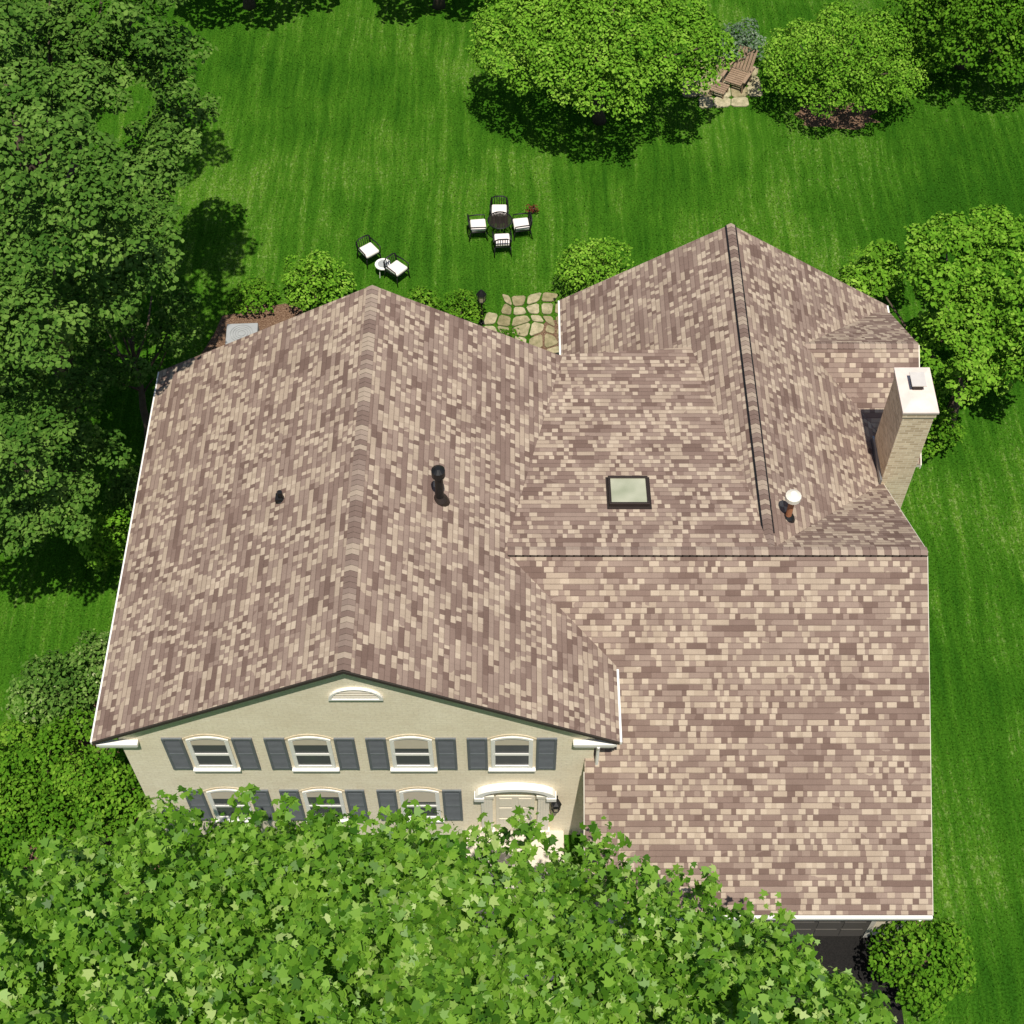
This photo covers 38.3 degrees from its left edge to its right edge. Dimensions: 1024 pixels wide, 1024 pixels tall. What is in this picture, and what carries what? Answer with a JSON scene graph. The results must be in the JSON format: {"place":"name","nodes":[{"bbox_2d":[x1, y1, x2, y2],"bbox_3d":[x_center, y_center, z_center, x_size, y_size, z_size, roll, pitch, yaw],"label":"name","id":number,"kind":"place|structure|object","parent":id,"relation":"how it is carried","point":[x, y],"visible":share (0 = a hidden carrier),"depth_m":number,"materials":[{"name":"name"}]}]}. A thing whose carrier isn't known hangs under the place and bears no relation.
{"place":"outdoors","nodes":[
{"label":"outdoors","id":0,"kind":"place"},
{"bbox_2d":[0,0,1023,1023],"bbox_3d":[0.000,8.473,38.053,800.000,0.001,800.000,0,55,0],"label":"ground","id":1,"kind":"structure","parent":0,"point":[744,138],"depth_m":51.66,"materials":[{"name":"green plant"}]},
{"bbox_2d":[0,769,79,880],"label":"round shrub","id":2,"kind":"object","parent":1,"relation":"on","point":[21,825],"visible":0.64,"depth_m":36.50,"materials":[{"name":"green plant"}]},
{"bbox_2d":[1,648,104,744],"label":"round shrub","id":3,"kind":"object","parent":1,"relation":"on","point":[66,693],"visible":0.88,"depth_m":38.81,"materials":[{"name":"green plant"}]},
{"bbox_2d":[0,293,135,558],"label":"maple tree","id":4,"kind":"object","parent":1,"relation":"on","point":[53,430],"visible":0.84,"depth_m":36.80,"materials":[{"name":"green plant"}]},
{"bbox_2d":[66,628,109,682],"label":"round shrub","id":5,"kind":"object","parent":1,"relation":"on","point":[96,647],"visible":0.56,"depth_m":40.32,"materials":[{"name":"green plant"}]},
{"bbox_2d":[19,702,158,895],"bbox_3d":[-10.800,5.824,39.938,3.600,0.001,9.500,0,55,0],"label":"mulch bed","id":6,"kind":"object","parent":1,"relation":"on","point":[109,842],"visible":0.14,"depth_m":38.37,"materials":[{"name":"brown soil"}]},
{"bbox_2d":[0,704,104,831],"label":"round shrub","id":7,"kind":"object","parent":6,"relation":"on","point":[37,748],"visible":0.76,"depth_m":37.29,"materials":[{"name":"green plant"}]},
{"bbox_2d":[26,773,141,896],"bbox_3d":[-10.650,8.089,36.877,2.986,2.478,3.310,-12,55,-8],"label":"round shrub","id":8,"kind":"object","parent":6,"relation":"on","point":[78,823],"visible":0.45,"depth_m":36.36,"materials":[{"name":"green plant"}]},
{"bbox_2d":[48,729,145,837],"bbox_3d":[-10.270,6.835,37.362,2.812,3.132,2.907,0,55,0],"label":"round shrub","id":9,"kind":"object","parent":6,"relation":"on","point":[121,775],"visible":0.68,"depth_m":36.56,"materials":[{"name":"green plant"}]},
{"bbox_2d":[73,507,130,571],"bbox_3d":[-11.469,0.946,42.195,2.072,2.110,1.967,29,60,19],"label":"round shrub","id":10,"kind":"object","parent":1,"relation":"on","point":[113,550],"visible":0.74,"depth_m":41.65,"materials":[{"name":"green plant"}]},
{"bbox_2d":[0,0,221,389],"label":"maple tree","id":11,"kind":"object","parent":1,"relation":"on","point":[30,182],"visible":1,"depth_m":35.08,"materials":[{"name":"green plant"}]},
{"bbox_2d":[101,463,140,512],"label":"round shrub","id":12,"kind":"object","parent":1,"relation":"on","point":[116,483],"visible":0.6,"depth_m":42.88,"materials":[{"name":"green plant"}]},
{"bbox_2d":[59,254,205,443],"bbox_3d":[-11.620,-5.468,45.513,4.500,4.354,6.889,-11,55,-8],"label":"tree","id":13,"kind":"object","parent":1,"relation":"on","point":[137,364],"visible":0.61,"depth_m":44.14,"materials":[{"name":"green plant"}]},
{"bbox_2d":[129,780,192,852],"bbox_3d":[-8.786,7.505,37.182,2.165,2.654,2.180,20,57,14],"label":"round shrub","id":14,"kind":"object","parent":1,"relation":"on","point":[169,809],"visible":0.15,"depth_m":36.62,"materials":[{"name":"green plant"}]},
{"bbox_2d":[191,818,261,861],"bbox_3d":[-7.232,8.267,37.477,1.541,1.295,1.521,36,62,23],"label":"round shrub","id":15,"kind":"object","parent":1,"relation":"on","point":[212,830],"visible":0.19,"depth_m":37.18,"materials":[{"name":"green plant"}]},
{"bbox_2d":[243,0,255,9],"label":"shade tree","id":16,"kind":"object","parent":1,"relation":"on","point":[249,4],"visible":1,"depth_m":58.13,"materials":[{"name":"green plant"}]},
{"bbox_2d":[201,301,302,353],"bbox_3d":[-8.138,-4.071,46.991,4.660,0.001,7.466,0,55,0],"label":"mulch bed","id":17,"kind":"object","parent":1,"relation":"on","point":[269,318],"visible":0.15,"depth_m":48.64,"materials":[{"name":"brown soil"}]},
{"bbox_2d":[225,323,258,344],"bbox_3d":[-8.643,-5.484,47.439,1.000,0.828,0.900,-2,55,-2],"label":"air conditioner","id":18,"kind":"object","parent":17,"relation":"on","point":[234,332],"visible":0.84,"depth_m":47.20,"materials":[{"name":"grey metal"}]},
{"bbox_2d":[224,274,280,314],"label":"shrub","id":19,"kind":"object","parent":17,"relation":"on","point":[251,296],"visible":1,"depth_m":48.38,"materials":[{"name":"green plant"}]},
{"bbox_2d":[278,821,316,869],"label":"round shrub","id":20,"kind":"object","parent":1,"relation":"on","point":[297,827],"visible":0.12,"depth_m":37.13,"materials":[{"name":"green plant"}]},
{"bbox_2d":[279,249,356,310],"bbox_3d":[-6.405,-7.500,48.221,2.541,2.105,2.455,0,55,0],"label":"round shrub","id":21,"kind":"object","parent":1,"relation":"on","point":[324,285],"visible":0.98,"depth_m":48.03,"materials":[{"name":"green plant"}]},
{"bbox_2d":[355,235,380,268],"bbox_3d":[-4.860,-8.830,49.876,0.664,0.852,0.676,-32,61,-21],"label":"garden chair","id":22,"kind":"object","parent":1,"relation":"on","point":[369,250],"visible":0.98,"depth_m":49.75,"materials":[{"name":"white fabric"}]},
{"bbox_2d":[375,258,390,274],"bbox_3d":[-4.334,-8.203,49.660,0.540,0.471,0.534,0,55,0],"label":"side table","id":23,"kind":"object","parent":1,"relation":"on","point":[379,265],"visible":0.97,"depth_m":49.47,"materials":[{"name":"white paint"}]},
{"bbox_2d":[383,253,409,287],"bbox_3d":[-3.875,-8.138,49.382,0.676,0.852,0.664,36,62,23],"label":"garden chair","id":24,"kind":"object","parent":1,"relation":"on","point":[396,268],"visible":1,"depth_m":49.26,"materials":[{"name":"white fabric"}]},
{"bbox_2d":[406,285,443,307],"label":"shrub","id":25,"kind":"object","parent":1,"relation":"on","point":[424,296],"visible":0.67,"depth_m":48.38,"materials":[{"name":"green plant"}]},
{"bbox_2d":[432,0,445,9],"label":"shade tree","id":26,"kind":"object","parent":1,"relation":"on","point":[438,4],"visible":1,"depth_m":58.11,"materials":[{"name":"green plant"}]},
{"bbox_2d":[0,783,897,1023],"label":"sycamore tree","id":27,"kind":"object","parent":1,"relation":"on","point":[196,982],"visible":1,"depth_m":26.05,"materials":[{"name":"green plant"}]},
{"bbox_2d":[434,288,486,322],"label":"shrub","id":28,"kind":"object","parent":1,"relation":"on","point":[461,303],"visible":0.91,"depth_m":47.92,"materials":[{"name":"green plant"}]},
{"bbox_2d":[467,214,487,241],"bbox_3d":[-1.192,-9.792,50.562,0.676,0.852,0.664,-5,55,-3],"label":"garden chair","id":29,"kind":"object","parent":1,"relation":"on","point":[477,224],"visible":1,"depth_m":50.43,"materials":[{"name":"white fabric"}]},
{"bbox_2d":[476,289,486,325],"bbox_3d":[-0.986,-6.652,47.859,0.342,1.600,0.300,0,55,0],"label":"lamp post","id":30,"kind":"object","parent":1,"relation":"on","point":[481,294],"visible":1,"depth_m":47.46,"materials":[{"name":"black metal"}]},
{"bbox_2d":[489,195,508,226],"bbox_3d":[-0.442,-10.412,51.004,0.664,0.852,0.676,0,55,0],"label":"garden chair","id":31,"kind":"object","parent":1,"relation":"on","point":[499,207],"visible":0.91,"depth_m":50.91,"materials":[{"name":"white fabric"}]},
{"bbox_2d":[487,211,512,240],"bbox_3d":[-0.412,-9.759,50.612,0.862,0.748,0.862,0,55,0],"label":"garden table","id":32,"kind":"object","parent":1,"relation":"on","point":[497,220],"visible":0.97,"depth_m":50.32,"materials":[{"name":"brown metal"}]},
{"bbox_2d":[492,230,511,257],"bbox_3d":[-0.330,-9.191,50.133,0.664,0.852,0.676,-3,55,-2],"label":"garden chair","id":33,"kind":"object","parent":1,"relation":"on","point":[501,239],"visible":1,"depth_m":49.99,"materials":[{"name":"white fabric"}]},
{"bbox_2d":[498,327,522,340],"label":"shrub","id":34,"kind":"object","parent":1,"relation":"on","point":[506,332],"visible":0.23,"depth_m":47.43,"materials":[{"name":"green plant"}]},
{"bbox_2d":[90,223,938,937],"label":"house","id":35,"kind":"structure","parent":1,"relation":"on","point":[640,561],"depth_m":34.73,"materials":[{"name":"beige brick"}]},
{"bbox_2d":[182,734,240,771],"bbox_3d":[-6.980,5.605,34.203,1.180,1.780,0.098,0,55,0],"label":"window","id":36,"kind":"structure","parent":35,"relation":"in","point":[209,752],"depth_m":34.27,"materials":[{"name":"white paint"}]},
{"bbox_2d":[203,787,252,822],"bbox_3d":[-6.980,7.268,36.536,1.180,1.910,0.098,0,55,0],"label":"window","id":37,"kind":"structure","parent":35,"relation":"in","point":[218,797],"depth_m":36.48,"materials":[{"name":"white paint"}]},
{"bbox_2d":[284,734,339,771],"bbox_3d":[-4.640,5.605,34.203,1.180,1.780,0.098,0,55,0],"label":"window","id":38,"kind":"structure","parent":35,"relation":"in","point":[310,752],"depth_m":34.27,"materials":[{"name":"white paint"}]},
{"bbox_2d":[299,787,347,822],"bbox_3d":[-4.640,7.268,36.536,1.180,1.910,0.098,0,55,0],"label":"window","id":39,"kind":"structure","parent":35,"relation":"in","point":[327,793],"depth_m":36.31,"materials":[{"name":"white paint"}]},
{"bbox_2d":[386,734,437,771],"bbox_3d":[-2.320,5.605,34.203,1.180,1.780,0.098,0,55,0],"label":"window","id":40,"kind":"structure","parent":35,"relation":"in","point":[409,752],"depth_m":34.27,"materials":[{"name":"white paint"}]},
{"bbox_2d":[396,787,443,822],"bbox_3d":[-2.270,7.268,36.536,1.180,1.910,0.098,0,55,0],"label":"window","id":41,"kind":"structure","parent":35,"relation":"in","point":[424,795],"depth_m":36.29,"materials":[{"name":"white paint"}]},
{"bbox_2d":[487,734,536,771],"bbox_3d":[0.000,5.605,34.203,1.180,1.780,0.098,0,55,0],"label":"window","id":42,"kind":"structure","parent":35,"relation":"in","point":[509,752],"depth_m":34.27,"materials":[{"name":"white paint"}]},
{"bbox_2d":[496,795,534,830],"bbox_3d":[0.080,7.609,36.987,0.960,2.100,0.127,0,55,0],"label":"door","id":43,"kind":"structure","parent":35,"relation":"in","point":[505,804],"depth_m":36.65,"materials":[{"name":"paint"}]},
{"bbox_2d":[764,920,876,936],"bbox_3d":[7.400,9.874,35.660,2.840,2.270,0.059,0,55,0],"label":"garage door","id":44,"kind":"structure","parent":35,"relation":"in","point":[863,928],"depth_m":36.01,"materials":[{"name":"paint"}]},
{"bbox_2d":[484,292,558,354],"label":"patio","id":45,"kind":"structure","parent":1,"relation":"on","point":[536,328],"depth_m":48.56,"materials":[{"name":"beige stone"}]},
{"bbox_2d":[511,211,532,240],"bbox_3d":[0.348,-9.844,50.599,0.676,0.852,0.664,-7,55,-5],"label":"garden chair","id":46,"kind":"object","parent":1,"relation":"on","point":[524,224],"visible":1,"depth_m":50.48,"materials":[{"name":"white fabric"}]},
{"bbox_2d":[525,204,539,213],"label":"red plant","id":47,"kind":"object","parent":1,"relation":"on","point":[533,210],"visible":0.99,"depth_m":51.35,"materials":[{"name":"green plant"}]},
{"bbox_2d":[534,320,558,349],"bbox_3d":[2.582,-5.540,48.039,3.954,0.001,2.732,0,55,0],"label":"mulch bed","id":48,"kind":"object","parent":1,"relation":"on","point":[544,332],"visible":0.15,"depth_m":48.23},
{"bbox_2d":[553,236,633,296],"bbox_3d":[2.872,-7.774,48.069,3.174,2.673,2.877,0,55,0],"label":"round shrub","id":49,"kind":"object","parent":1,"relation":"on","point":[602,258],"visible":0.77,"depth_m":47.55,"materials":[{"name":"green plant"}]},
{"bbox_2d":[465,0,743,125],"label":"round tree","id":50,"kind":"object","parent":1,"relation":"on","point":[605,52],"visible":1,"depth_m":50.21,"materials":[{"name":"green plant"}]},
{"bbox_2d":[681,55,762,108],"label":"patio","id":51,"kind":"structure","parent":1,"relation":"on","point":[754,85],"depth_m":55.22,"materials":[{"name":"beige stone"}]},
{"bbox_2d":[709,81,729,98],"bbox_3d":[7.741,-15.758,55.137,0.600,0.325,0.570,23,58,16],"label":"footstool","id":52,"kind":"object","parent":51,"relation":"on","point":[723,88],"visible":0.88,"depth_m":54.99,"materials":[{"name":"brown wood"}]},
{"bbox_2d":[721,45,757,93],"bbox_3d":[8.550,-16.586,55.275,0.980,1.063,1.427,23,58,16],"label":"lounge chair","id":53,"kind":"object","parent":51,"relation":"on","point":[736,76],"visible":0.98,"depth_m":55.30,"materials":[{"name":"brown wood"}]},
{"bbox_2d":[715,17,768,59],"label":"silver shrub","id":54,"kind":"object","parent":1,"relation":"on","point":[741,39],"visible":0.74,"depth_m":55.38,"materials":[{"name":"green plant"}]},
{"bbox_2d":[794,101,879,129],"bbox_3d":[12.061,-14.704,54.575,3.251,0.001,1.701,0,55,0],"label":"mulch bed","id":55,"kind":"object","parent":1,"relation":"on","point":[847,118],"visible":0.63,"depth_m":54.49,"materials":[{"name":"brown soil"}]},
{"bbox_2d":[758,0,931,118],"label":"tree","id":56,"kind":"object","parent":55,"relation":"on","point":[870,36],"visible":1,"depth_m":52.58,"materials":[{"name":"green plant"}]},
{"bbox_2d":[839,243,905,300],"bbox_3d":[11.869,-7.859,48.448,2.263,2.154,2.622,0,55,0],"label":"shrub","id":57,"kind":"object","parent":1,"relation":"on","point":[864,262],"visible":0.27,"depth_m":48.13,"materials":[{"name":"green plant"}]},
{"bbox_2d":[894,920,927,967],"bbox_3d":[10.650,5.662,40.054,2.700,0.001,13.700,0,55,0],"label":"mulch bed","id":58,"kind":"object","parent":1,"relation":"on","point":[925,961],"depth_m":36.37,"materials":[{"name":"brown soil"}]},
{"bbox_2d":[866,910,976,1022],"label":"round shrub","id":59,"kind":"object","parent":1,"relation":"on","point":[919,949],"visible":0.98,"depth_m":34.73,"materials":[{"name":"green plant"}]},
{"bbox_2d":[836,203,1023,427],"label":"magnolia tree","id":60,"kind":"object","parent":1,"relation":"on","point":[972,365],"visible":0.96,"depth_m":44.73,"materials":[{"name":"green plant"}]},
{"bbox_2d":[921,399,966,457],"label":"shrub","id":61,"kind":"object","parent":1,"relation":"on","point":[941,425],"visible":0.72,"depth_m":44.53,"materials":[{"name":"green plant"}]},
{"bbox_2d":[879,0,1023,84],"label":"corner tree","id":62,"kind":"object","parent":1,"relation":"on","point":[977,27],"visible":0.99,"depth_m":52.63,"materials":[{"name":"green plant"}]},
{"bbox_2d":[476,890,555,985],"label":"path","id":63,"kind":"structure","parent":0,"point":[552,978],"depth_m":36.85,"materials":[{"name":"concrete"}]},
{"bbox_2d":[567,931,903,1023],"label":"driveway","id":64,"kind":"structure","parent":0,"point":[841,953],"depth_m":36.22,"materials":[{"name":"black asphalt"}]}
]}

